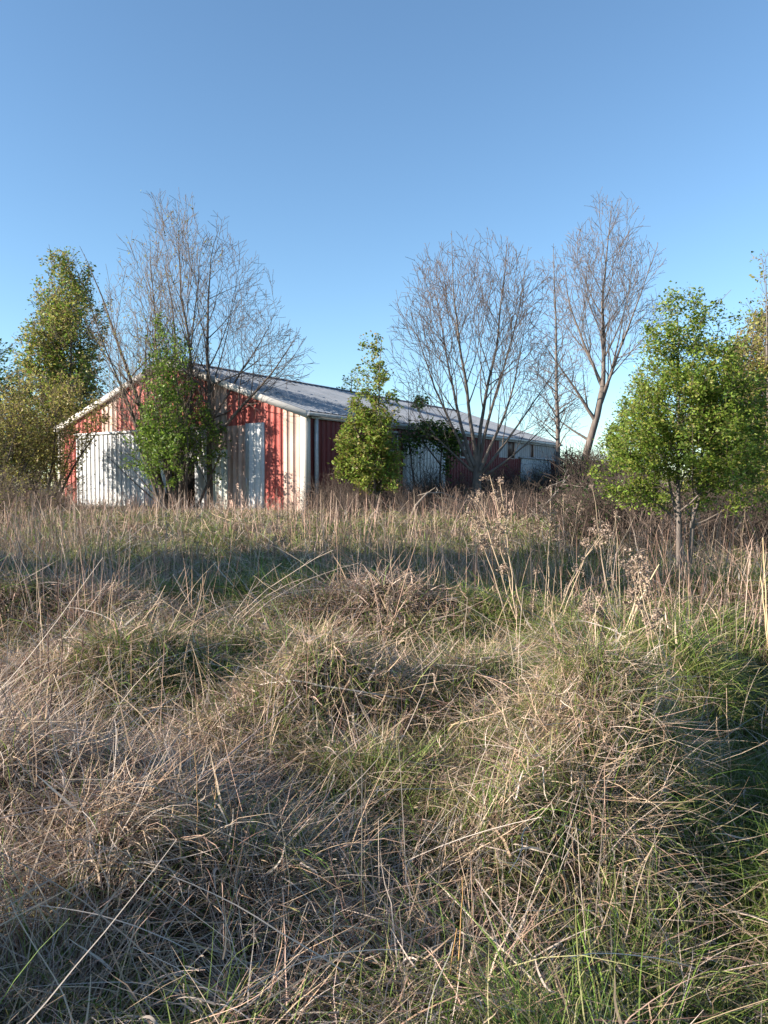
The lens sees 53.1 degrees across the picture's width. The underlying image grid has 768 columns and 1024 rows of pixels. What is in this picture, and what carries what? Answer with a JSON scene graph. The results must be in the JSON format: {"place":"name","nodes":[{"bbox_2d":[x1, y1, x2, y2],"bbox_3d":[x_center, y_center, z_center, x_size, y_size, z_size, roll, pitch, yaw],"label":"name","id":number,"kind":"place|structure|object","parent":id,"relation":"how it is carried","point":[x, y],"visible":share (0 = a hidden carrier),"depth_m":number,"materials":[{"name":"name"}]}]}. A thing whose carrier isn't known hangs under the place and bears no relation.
{"place":"outdoors","nodes":[
{"label":"outdoors","id":0,"kind":"place"},
{"bbox_2d":[0,486,767,1023],"bbox_3d":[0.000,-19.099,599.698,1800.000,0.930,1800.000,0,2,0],"label":"ground","id":1,"kind":"structure","parent":0,"point":[434,852],"depth_m":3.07,"materials":[{"name":"plant"}]},
{"bbox_2d":[0,476,42,515],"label":"bramble bush","id":2,"kind":"object","parent":1,"relation":"on","point":[5,498],"visible":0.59,"depth_m":22.07,"materials":[{"name":"brown plant"}]},
{"bbox_2d":[0,452,45,513],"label":"bramble bush","id":3,"kind":"object","parent":1,"relation":"on","point":[7,500],"visible":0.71,"depth_m":22.37,"materials":[{"name":"brown plant"}]},
{"bbox_2d":[0,338,46,487],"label":"evergreen tree","id":4,"kind":"object","parent":1,"relation":"on","point":[3,360],"visible":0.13,"depth_m":45.82,"materials":[{"name":"green plant"}]},
{"bbox_2d":[0,465,46,502],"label":"bramble bush","id":5,"kind":"object","parent":1,"relation":"on","point":[19,481],"visible":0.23,"depth_m":27.33,"materials":[{"name":"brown plant"}]},
{"bbox_2d":[0,384,55,496],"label":"olive tree","id":6,"kind":"object","parent":1,"relation":"on","point":[23,420],"visible":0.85,"depth_m":27.60,"materials":[{"name":"green plant"}]},
{"bbox_2d":[4,356,52,500],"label":"evergreen tree","id":7,"kind":"object","parent":1,"relation":"on","point":[17,382],"visible":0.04,"depth_m":49.82,"materials":[{"name":"green plant"}]},
{"bbox_2d":[6,475,65,515],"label":"bramble bush","id":8,"kind":"object","parent":1,"relation":"on","point":[27,506],"visible":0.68,"depth_m":22.67,"materials":[{"name":"brown plant"}]},
{"bbox_2d":[3,468,75,510],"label":"bramble bush","id":9,"kind":"object","parent":1,"relation":"on","point":[40,492],"visible":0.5,"depth_m":26.02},
{"bbox_2d":[0,362,113,508],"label":"olive tree","id":10,"kind":"object","parent":1,"relation":"on","point":[53,460],"visible":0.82,"depth_m":29.23,"materials":[{"name":"green plant"}]},
{"bbox_2d":[33,474,87,511],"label":"bramble bush","id":11,"kind":"object","parent":1,"relation":"on","point":[61,496],"visible":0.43,"depth_m":26.75,"materials":[{"name":"brown plant"}]},
{"bbox_2d":[40,480,84,511],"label":"bramble bush","id":12,"kind":"object","parent":1,"relation":"on","point":[58,498],"visible":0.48,"depth_m":25.93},
{"bbox_2d":[6,246,118,493],"bbox_3d":[-14.744,-6.251,35.667,4.841,12.105,5.023,0,2,0],"label":"leafy tree","id":13,"kind":"object","parent":1,"relation":"on","point":[62,324],"visible":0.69,"depth_m":34.87,"materials":[{"name":"green plant"}]},
{"bbox_2d":[0,792,126,883],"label":"fallen cane","id":14,"kind":"object","parent":1,"relation":"on","point":[43,856],"visible":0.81,"depth_m":2.67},
{"bbox_2d":[35,579,96,732],"bbox_3d":[-1.778,0.918,4.279,0.542,1.046,0.181,2,3,40],"label":"dried weed","id":15,"kind":"object","parent":1,"relation":"on","point":[59,622],"visible":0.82,"depth_m":4.39,"materials":[{"name":"plant"}]},
{"bbox_2d":[38,464,98,507],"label":"bramble bush","id":16,"kind":"object","parent":1,"relation":"on","point":[70,488],"visible":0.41,"depth_m":27.84,"materials":[{"name":"brown plant"}]},
{"bbox_2d":[65,484,86,535],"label":"dried weed","id":17,"kind":"object","parent":1,"relation":"on","point":[68,497],"visible":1,"depth_m":15.12,"materials":[{"name":"plant"}]},
{"bbox_2d":[38,640,230,701],"bbox_3d":[-1.565,1.011,5.147,1.376,0.316,0.252,-2,3,-42],"label":"fallen cane","id":18,"kind":"object","parent":1,"relation":"on","point":[132,669],"visible":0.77,"depth_m":4.97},
{"bbox_2d":[129,587,146,624],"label":"dried weed","id":19,"kind":"object","parent":1,"relation":"on","point":[140,599],"visible":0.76,"depth_m":6.67,"materials":[{"name":"plant"}]},
{"bbox_2d":[72,187,225,509],"bbox_3d":[-8.747,-5.717,27.965,5.089,11.583,5.721,-2,3,-42],"label":"bare tree","id":20,"kind":"object","parent":1,"relation":"on","point":[136,397],"visible":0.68,"depth_m":27.86,"materials":[{"name":"brown plant"}]},
{"bbox_2d":[119,311,231,511],"bbox_3d":[-7.386,-3.440,26.485,3.939,7.143,3.310,0,2,0],"label":"leafy tree","id":21,"kind":"object","parent":1,"relation":"on","point":[168,448],"visible":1,"depth_m":26.52,"materials":[{"name":"green plant"}]},
{"bbox_2d":[188,541,213,625],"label":"dried weed","id":22,"kind":"object","parent":1,"relation":"on","point":[203,580],"visible":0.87,"depth_m":7.40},
{"bbox_2d":[189,752,216,868],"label":"dried weed","id":23,"kind":"object","parent":1,"relation":"on","point":[198,810],"visible":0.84,"depth_m":2.82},
{"bbox_2d":[153,879,307,997],"bbox_3d":[-0.465,1.360,2.492,0.531,0.180,0.319,0,2,9],"label":"fallen cane","id":24,"kind":"object","parent":1,"relation":"on","point":[263,969],"visible":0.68,"depth_m":2.45,"materials":[{"name":"plant"}]},
{"bbox_2d":[164,215,314,510],"bbox_3d":[-4.916,-5.236,27.528,5.229,10.628,4.968,0,2,0],"label":"bare tree","id":25,"kind":"object","parent":1,"relation":"on","point":[208,398],"visible":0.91,"depth_m":27.37,"materials":[{"name":"brown plant"}]},
{"bbox_2d":[191,682,299,786],"bbox_3d":[-0.644,1.079,3.736,0.172,0.258,1.302,0,2,9],"label":"fallen cane","id":26,"kind":"object","parent":1,"relation":"on","point":[230,753],"visible":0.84,"depth_m":4.00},
{"bbox_2d":[192,608,357,636],"bbox_3d":[-1.137,1.021,6.428,0.841,0.389,2.066,1,2,32],"label":"fallen cane","id":27,"kind":"object","parent":1,"relation":"on","point":[287,613],"visible":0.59,"depth_m":7.12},
{"bbox_2d":[271,513,284,573],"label":"dried weed","id":28,"kind":"object","parent":1,"relation":"on","point":[274,541],"visible":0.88,"depth_m":10.59,"materials":[{"name":"plant"}]},
{"bbox_2d":[224,550,357,629],"bbox_3d":[-0.945,0.797,7.060,1.410,0.928,0.388,0,2,0],"label":"dried weed","id":29,"kind":"object","parent":1,"relation":"on","point":[230,621],"visible":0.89,"depth_m":7.01,"materials":[{"name":"plant"}]},
{"bbox_2d":[54,360,562,511],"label":"barn","id":30,"kind":"structure","parent":1,"relation":"on","point":[279,441],"depth_m":28.65,"materials":[{"name":"red"}]},
{"bbox_2d":[76,432,169,506],"bbox_3d":[-10.634,-1.638,31.098,5.812,3.071,0.087,1,2,33],"label":"sliding door","id":31,"kind":"structure","parent":30,"relation":"in","point":[106,475],"depth_m":31.37,"materials":[{"name":"white metal"}]},
{"bbox_2d":[183,459,194,506],"bbox_3d":[-7.465,-1.028,29.449,1.324,2.043,0.050,1,2,33],"label":"doorway","id":32,"kind":"structure","parent":30,"relation":"in","point":[191,480],"depth_m":29.37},
{"bbox_2d":[174,429,206,506],"bbox_3d":[-7.352,-1.566,28.971,2.013,3.071,0.087,1,2,33],"label":"sliding door","id":33,"kind":"structure","parent":30,"relation":"in","point":[200,482],"depth_m":28.62,"materials":[{"name":"white metal"}]},
{"bbox_2d":[245,422,264,510],"bbox_3d":[-4.576,-1.546,27.175,0.863,3.195,0.080,1,2,33],"label":"narrow door","id":34,"kind":"structure","parent":30,"relation":"in","point":[254,432],"depth_m":27.14,"materials":[{"name":"white metal"}]},
{"bbox_2d":[403,440,444,505],"bbox_3d":[1.752,-1.563,32.625,0.087,2.836,3.525,1,2,33],"label":"sliding door","id":35,"kind":"structure","parent":30,"relation":"in","point":[427,454],"depth_m":32.34,"materials":[{"name":"white metal"}]},
{"bbox_2d":[507,440,514,458],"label":"window","id":36,"kind":"structure","parent":30,"relation":"in","point":[511,445],"depth_m":40.31,"materials":[{"name":"black"}]},
{"bbox_2d":[521,458,550,483],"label":"sliding door","id":37,"kind":"structure","parent":30,"relation":"in","point":[528,462],"depth_m":42.59,"materials":[{"name":"white metal"}]},
{"bbox_2d":[274,471,352,512],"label":"bramble bush","id":38,"kind":"object","parent":1,"relation":"on","point":[315,497],"visible":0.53,"depth_m":24.40,"materials":[{"name":"plant"}]},
{"bbox_2d":[245,666,409,700],"bbox_3d":[-0.431,1.076,4.650,1.126,0.195,0.377,1,2,25],"label":"fallen cane","id":39,"kind":"object","parent":1,"relation":"on","point":[268,682],"visible":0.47,"depth_m":4.50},
{"bbox_2d":[305,480,361,522],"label":"bramble bush","id":40,"kind":"object","parent":1,"relation":"on","point":[334,505],"visible":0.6,"depth_m":21.12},
{"bbox_2d":[305,468,361,505],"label":"bramble bush","id":41,"kind":"object","parent":1,"relation":"on","point":[332,489],"visible":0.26,"depth_m":25.36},
{"bbox_2d":[336,369,361,392],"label":"evergreen tree","id":42,"kind":"object","parent":1,"relation":"on","point":[346,383],"visible":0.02,"depth_m":61.52,"materials":[{"name":"green plant"}]},
{"bbox_2d":[325,481,373,517],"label":"bramble bush","id":43,"kind":"object","parent":1,"relation":"on","point":[353,501],"visible":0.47,"depth_m":22.18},
{"bbox_2d":[326,330,407,508],"bbox_3d":[-0.519,-2.738,24.363,2.666,5.880,2.532,0,2,0],"label":"leafy tree","id":44,"kind":"object","parent":1,"relation":"on","point":[373,422],"visible":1,"depth_m":24.14,"materials":[{"name":"green plant"}]},
{"bbox_2d":[343,473,401,511],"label":"bramble bush","id":45,"kind":"object","parent":1,"relation":"on","point":[367,501],"visible":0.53,"depth_m":24.18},
{"bbox_2d":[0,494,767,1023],"bbox_3d":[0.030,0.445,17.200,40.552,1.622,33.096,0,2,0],"label":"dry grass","id":46,"kind":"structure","parent":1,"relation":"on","point":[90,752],"depth_m":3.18,"materials":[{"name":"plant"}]},
{"bbox_2d":[0,485,767,1010],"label":"tall dry grass","id":47,"kind":"structure","parent":1,"relation":"on","point":[334,535],"depth_m":9.23,"materials":[{"name":"plant"}]},
{"bbox_2d":[370,577,423,643],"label":"dried weed","id":48,"kind":"object","parent":1,"relation":"on","point":[389,606],"visible":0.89,"depth_m":6.85,"materials":[{"name":"plant"}]},
{"bbox_2d":[380,484,426,516],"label":"bramble bush","id":49,"kind":"object","parent":1,"relation":"on","point":[400,501],"visible":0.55,"depth_m":23.13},
{"bbox_2d":[379,475,449,511],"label":"bramble bush","id":50,"kind":"object","parent":1,"relation":"on","point":[412,495],"visible":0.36,"depth_m":25.42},
{"bbox_2d":[395,481,434,515],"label":"bramble bush","id":51,"kind":"object","parent":1,"relation":"on","point":[417,506],"visible":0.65,"depth_m":22.87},
{"bbox_2d":[390,451,464,503],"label":"bramble bush","id":52,"kind":"object","parent":1,"relation":"on","point":[425,474],"visible":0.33,"depth_m":30.05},
{"bbox_2d":[407,481,451,508],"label":"bramble bush","id":53,"kind":"object","parent":1,"relation":"on","point":[429,498],"visible":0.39,"depth_m":25.71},
{"bbox_2d":[394,449,466,507],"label":"bramble bush","id":54,"kind":"object","parent":1,"relation":"on","point":[426,484],"visible":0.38,"depth_m":28.41,"materials":[{"name":"plant"}]},
{"bbox_2d":[393,370,476,496],"bbox_3d":[1.893,-2.831,30.392,3.744,5.638,3.067,-2,3,-40],"label":"vine covered tree","id":55,"kind":"object","parent":1,"relation":"on","point":[440,434],"visible":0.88,"depth_m":30.18,"materials":[{"name":"green plant"}]},
{"bbox_2d":[411,488,473,518],"bbox_3d":[1.542,-0.257,22.802,2.318,0.956,0.895,-2,3,-40],"label":"dead limb","id":56,"kind":"object","parent":1,"relation":"on","point":[429,492],"visible":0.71,"depth_m":22.51,"materials":[{"name":"wood"}]},
{"bbox_2d":[417,482,484,518],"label":"bramble bush","id":57,"kind":"object","parent":1,"relation":"on","point":[450,508],"visible":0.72,"depth_m":22.35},
{"bbox_2d":[444,877,462,1009],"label":"dried weed","id":58,"kind":"object","parent":1,"relation":"on","point":[459,941],"visible":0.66,"depth_m":2.35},
{"bbox_2d":[383,867,537,985],"bbox_3d":[0.289,1.476,2.686,0.149,0.168,0.828,-1,2,-34],"label":"fallen cane","id":59,"kind":"object","parent":1,"relation":"on","point":[449,895],"visible":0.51,"depth_m":2.60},
{"bbox_2d":[436,473,494,506],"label":"bramble bush","id":60,"kind":"object","parent":1,"relation":"on","point":[456,490],"visible":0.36,"depth_m":30.09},
{"bbox_2d":[451,462,507,501],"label":"bramble bush","id":61,"kind":"object","parent":1,"relation":"on","point":[492,475],"visible":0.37,"depth_m":33.19,"materials":[{"name":"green plant"}]},
{"bbox_2d":[380,228,579,501],"bbox_3d":[3.663,-5.273,29.616,7.824,10.784,6.388,0,2,0],"label":"bare tree","id":62,"kind":"object","parent":1,"relation":"on","point":[476,464],"visible":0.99,"depth_m":29.15,"materials":[{"name":"brown plant"}]},
{"bbox_2d":[454,481,508,518],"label":"bramble bush","id":63,"kind":"object","parent":1,"relation":"on","point":[489,505],"visible":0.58,"depth_m":21.18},
{"bbox_2d":[456,453,523,501],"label":"bramble bush","id":64,"kind":"object","parent":1,"relation":"on","point":[491,479],"visible":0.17,"depth_m":34.43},
{"bbox_2d":[464,456,526,497],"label":"bramble bush","id":65,"kind":"object","parent":1,"relation":"on","point":[502,480],"visible":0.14,"depth_m":35.55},
{"bbox_2d":[466,474,526,630],"bbox_3d":[1.040,0.390,7.074,0.604,1.474,0.442,0,2,0],"label":"dried weed","id":66,"kind":"object","parent":1,"relation":"on","point":[483,542],"visible":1,"depth_m":7.04,"materials":[{"name":"plant"}]},
{"bbox_2d":[467,470,528,517],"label":"bramble bush","id":67,"kind":"object","parent":1,"relation":"on","point":[500,496],"visible":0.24,"depth_m":22.49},
{"bbox_2d":[478,480,522,516],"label":"bramble bush","id":68,"kind":"object","parent":1,"relation":"on","point":[504,503],"visible":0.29,"depth_m":21.64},
{"bbox_2d":[491,467,552,514],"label":"bramble bush","id":69,"kind":"object","parent":1,"relation":"on","point":[523,488],"visible":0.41,"depth_m":23.72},
{"bbox_2d":[495,454,555,504],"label":"bramble bush","id":70,"kind":"object","parent":1,"relation":"on","point":[523,476],"visible":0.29,"depth_m":38.38,"materials":[{"name":"brown plant"}]},
{"bbox_2d":[503,466,548,504],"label":"bramble bush","id":71,"kind":"object","parent":1,"relation":"on","point":[527,484],"visible":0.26,"depth_m":37.83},
{"bbox_2d":[510,486,548,520],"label":"bramble bush","id":72,"kind":"object","parent":1,"relation":"on","point":[527,509],"visible":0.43,"depth_m":20.79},
{"bbox_2d":[529,480,558,624],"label":"dried weed","id":73,"kind":"object","parent":1,"relation":"on","point":[550,520],"visible":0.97,"depth_m":7.09,"materials":[{"name":"plant"}]},
{"bbox_2d":[509,243,590,480],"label":"bare tree","id":74,"kind":"object","parent":1,"relation":"on","point":[557,419],"visible":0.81,"depth_m":41.43,"materials":[{"name":"brown plant"}]},
{"bbox_2d":[523,437,596,485],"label":"bramble bush","id":75,"kind":"object","parent":1,"relation":"on","point":[552,461],"visible":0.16,"depth_m":42.15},
{"bbox_2d":[503,464,621,551],"bbox_3d":[3.460,-0.060,14.270,2.362,1.662,2.288,0,2,-6],"label":"bramble bush","id":76,"kind":"object","parent":1,"relation":"on","point":[564,525],"visible":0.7,"depth_m":14.16,"materials":[{"name":"brown plant"}]},
{"bbox_2d":[527,442,600,501],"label":"bramble bush","id":77,"kind":"object","parent":1,"relation":"on","point":[561,475],"visible":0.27,"depth_m":37.12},
{"bbox_2d":[533,470,596,527],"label":"bramble bush","id":78,"kind":"object","parent":1,"relation":"on","point":[564,501],"visible":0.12,"depth_m":16.84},
{"bbox_2d":[551,494,583,563],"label":"dried weed","id":79,"kind":"object","parent":1,"relation":"on","point":[575,520],"visible":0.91,"depth_m":12.26,"materials":[{"name":"plant"}]},
{"bbox_2d":[538,447,606,485],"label":"bramble bush","id":80,"kind":"object","parent":1,"relation":"on","point":[579,458],"visible":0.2,"depth_m":36.56,"materials":[{"name":"brown plant"}]},
{"bbox_2d":[518,475,626,534],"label":"bramble bush","id":81,"kind":"object","parent":1,"relation":"on","point":[574,506],"visible":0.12,"depth_m":15.77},
{"bbox_2d":[549,448,614,503],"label":"bramble bush","id":82,"kind":"object","parent":1,"relation":"on","point":[580,476],"visible":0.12,"depth_m":31.72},
{"bbox_2d":[516,452,649,537],"bbox_3d":[4.186,-0.364,15.523,2.621,1.844,2.539,1,2,36],"label":"bramble bush","id":83,"kind":"object","parent":1,"relation":"on","point":[582,500],"visible":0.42,"depth_m":15.43,"materials":[{"name":"brown plant"}]},
{"bbox_2d":[559,521,613,616],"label":"dried weed","id":84,"kind":"object","parent":1,"relation":"on","point":[606,530],"visible":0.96,"depth_m":6.81,"materials":[{"name":"plant"}]},
{"bbox_2d":[577,591,610,633],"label":"dried weed","id":85,"kind":"object","parent":1,"relation":"on","point":[585,601],"visible":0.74,"depth_m":5.91,"materials":[{"name":"plant"}]},
{"bbox_2d":[549,441,638,481],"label":"bramble bush","id":86,"kind":"object","parent":1,"relation":"on","point":[591,460],"visible":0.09,"depth_m":39.23,"materials":[{"name":"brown plant"}]},
{"bbox_2d":[535,186,667,465],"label":"bare tree","id":87,"kind":"object","parent":1,"relation":"on","point":[603,388],"visible":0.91,"depth_m":45.61,"materials":[{"name":"brown plant"}]},
{"bbox_2d":[587,484,626,616],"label":"dried weed","id":88,"kind":"object","parent":1,"relation":"on","point":[589,529],"visible":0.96,"depth_m":6.75,"materials":[{"name":"plant"}]},
{"bbox_2d":[554,464,672,540],"bbox_3d":[4.678,-0.195,15.827,2.593,1.825,2.512,0,2,8],"label":"bramble bush","id":89,"kind":"object","parent":1,"relation":"on","point":[612,504],"visible":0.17,"depth_m":15.59,"materials":[{"name":"brown plant"}]},
{"bbox_2d":[564,472,667,544],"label":"bramble bush","id":90,"kind":"object","parent":1,"relation":"on","point":[621,519],"visible":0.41,"depth_m":15.23,"materials":[{"name":"brown plant"}]},
{"bbox_2d":[574,467,664,531],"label":"bramble bush","id":91,"kind":"object","parent":1,"relation":"on","point":[618,497],"visible":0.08,"depth_m":16.62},
{"bbox_2d":[544,780,723,905],"bbox_3d":[0.906,1.359,3.098,0.780,0.412,0.442,-1,2,-21],"label":"fallen cane","id":92,"kind":"object","parent":1,"relation":"on","point":[714,898],"visible":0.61,"depth_m":3.06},
{"bbox_2d":[621,565,658,639],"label":"dried weed","id":93,"kind":"object","parent":1,"relation":"on","point":[637,606],"visible":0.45,"depth_m":5.82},
{"bbox_2d":[618,546,664,679],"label":"dried weed","id":94,"kind":"object","parent":1,"relation":"on","point":[644,574],"visible":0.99,"depth_m":5.16,"materials":[{"name":"plant"}]},
{"bbox_2d":[592,478,742,559],"bbox_3d":[4.748,0.100,13.833,2.027,1.543,3.089,0,2,-2],"label":"bramble bush","id":95,"kind":"object","parent":1,"relation":"on","point":[643,532],"visible":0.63,"depth_m":13.56,"materials":[{"name":"plant"}]},
{"bbox_2d":[634,484,714,540],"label":"bramble bush","id":96,"kind":"object","parent":1,"relation":"on","point":[668,520],"visible":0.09,"depth_m":15.63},
{"bbox_2d":[582,280,767,572],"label":"leafy tree","id":97,"kind":"object","parent":1,"relation":"on","point":[677,437],"visible":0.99,"depth_m":10.59,"materials":[{"name":"green plant"}]},
{"bbox_2d":[624,494,748,544],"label":"bramble bush","id":98,"kind":"object","parent":1,"relation":"on","point":[675,526],"visible":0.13,"depth_m":14.79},
{"bbox_2d":[638,475,746,537],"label":"bramble bush","id":99,"kind":"object","parent":1,"relation":"on","point":[685,496],"visible":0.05,"depth_m":15.59,"materials":[{"name":"brown plant"}]},
{"bbox_2d":[642,483,764,549],"bbox_3d":[5.993,-0.027,14.454,2.292,1.613,2.220,1,2,27],"label":"bramble bush","id":100,"kind":"object","parent":1,"relation":"on","point":[702,519],"visible":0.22,"depth_m":14.33,"materials":[{"name":"brown plant"}]},
{"bbox_2d":[653,454,767,536],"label":"bramble bush","id":101,"kind":"object","parent":1,"relation":"on","point":[721,497],"visible":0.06,"depth_m":15.41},
{"bbox_2d":[658,490,764,552],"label":"bramble bush","id":102,"kind":"object","parent":1,"relation":"on","point":[716,532],"visible":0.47,"depth_m":13.76,"materials":[{"name":"plant"}]},
{"bbox_2d":[667,475,767,556],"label":"bramble bush","id":103,"kind":"object","parent":1,"relation":"on","point":[753,529],"visible":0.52,"depth_m":13.64,"materials":[{"name":"brown plant"}]},
{"bbox_2d":[715,688,732,804],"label":"dried weed","id":104,"kind":"object","parent":1,"relation":"on","point":[729,751],"visible":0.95,"depth_m":3.79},
{"bbox_2d":[681,417,767,537],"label":"tree","id":105,"kind":"object","parent":1,"relation":"on","point":[765,481],"visible":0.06,"depth_m":15.70,"materials":[{"name":"plant"}]},
{"bbox_2d":[699,479,767,545],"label":"bramble bush","id":106,"kind":"object","parent":1,"relation":"on","point":[743,515],"visible":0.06,"depth_m":15.06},
{"bbox_2d":[715,479,767,544],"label":"bramble bush","id":107,"kind":"object","parent":1,"relation":"on","point":[747,517],"visible":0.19,"depth_m":14.82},
{"bbox_2d":[718,309,767,483],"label":"olive tree","id":108,"kind":"object","parent":1,"relation":"on","point":[754,359],"visible":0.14,"depth_m":22.35,"materials":[{"name":"green plant"}]},
{"bbox_2d":[719,249,767,446],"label":"leafy tree","id":109,"kind":"object","parent":1,"relation":"on","point":[761,320],"visible":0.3,"depth_m":21.35,"materials":[{"name":"green plant"}]},
{"bbox_2d":[760,538,767,644],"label":"dried weed","id":110,"kind":"object","parent":1,"relation":"on","point":[766,619],"visible":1,"depth_m":6.47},
{"bbox_2d":[0,0,767,485],"label":"sky","id":111,"kind":"structure","parent":0,"point":[336,140],"materials":[{"name":"blue"}]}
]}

